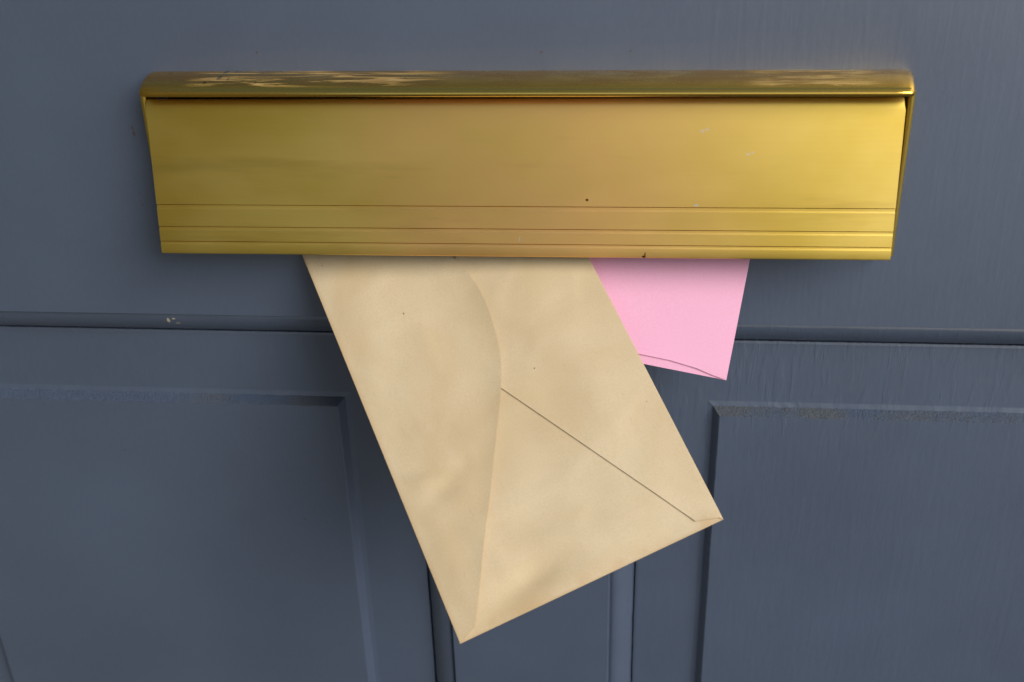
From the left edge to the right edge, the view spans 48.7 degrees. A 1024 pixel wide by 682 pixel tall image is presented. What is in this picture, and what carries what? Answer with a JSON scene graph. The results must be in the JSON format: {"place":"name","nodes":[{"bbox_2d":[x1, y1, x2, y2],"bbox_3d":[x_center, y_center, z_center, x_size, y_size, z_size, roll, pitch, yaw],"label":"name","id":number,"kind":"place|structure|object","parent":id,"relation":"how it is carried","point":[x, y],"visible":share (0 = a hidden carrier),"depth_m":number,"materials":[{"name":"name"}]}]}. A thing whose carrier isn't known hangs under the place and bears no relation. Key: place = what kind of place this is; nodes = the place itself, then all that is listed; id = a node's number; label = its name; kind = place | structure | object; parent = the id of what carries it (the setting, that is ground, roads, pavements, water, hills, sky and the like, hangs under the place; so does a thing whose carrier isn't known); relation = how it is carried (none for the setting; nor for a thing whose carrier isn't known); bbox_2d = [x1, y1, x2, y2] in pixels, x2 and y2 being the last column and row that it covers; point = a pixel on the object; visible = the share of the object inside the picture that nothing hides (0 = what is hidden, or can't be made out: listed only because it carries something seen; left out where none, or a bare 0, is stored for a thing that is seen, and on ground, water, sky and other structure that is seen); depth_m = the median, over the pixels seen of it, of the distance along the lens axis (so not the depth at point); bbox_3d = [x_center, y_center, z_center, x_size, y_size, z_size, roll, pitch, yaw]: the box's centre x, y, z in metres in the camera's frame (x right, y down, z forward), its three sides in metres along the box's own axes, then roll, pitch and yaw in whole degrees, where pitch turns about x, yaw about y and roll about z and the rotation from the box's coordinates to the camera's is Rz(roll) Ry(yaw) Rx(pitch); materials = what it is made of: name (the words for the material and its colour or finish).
{"place":"outdoors","nodes":[
{"label":"outdoors","id":0,"kind":"place"},
{"label":"pavement","id":1,"kind":"structure","parent":0,"visible":0},
{"bbox_3d":[-0.604,0.365,-0.056,0.145,2.000,1.560,1,28,5],"label":"porch wall","id":2,"kind":"object","parent":1,"relation":"on","visible":0},
{"bbox_2d":[0,0,1023,681],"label":"panelled door","id":3,"kind":"structure","parent":2,"relation":"attached to","point":[196,482],"depth_m":0.53,"materials":[{"name":"blue wood"}]},
{"bbox_2d":[139,69,915,259],"bbox_3d":[0.004,-0.081,0.478,0.306,0.073,0.074,1,28,5],"label":"letterbox","id":4,"kind":"object","parent":3,"relation":"attached to","point":[762,164],"visible":1,"depth_m":0.45,"materials":[{"name":"gold metal"}]},
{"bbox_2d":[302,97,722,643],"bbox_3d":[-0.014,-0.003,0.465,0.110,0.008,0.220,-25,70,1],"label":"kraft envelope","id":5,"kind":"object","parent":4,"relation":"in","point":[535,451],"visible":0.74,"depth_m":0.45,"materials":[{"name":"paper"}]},
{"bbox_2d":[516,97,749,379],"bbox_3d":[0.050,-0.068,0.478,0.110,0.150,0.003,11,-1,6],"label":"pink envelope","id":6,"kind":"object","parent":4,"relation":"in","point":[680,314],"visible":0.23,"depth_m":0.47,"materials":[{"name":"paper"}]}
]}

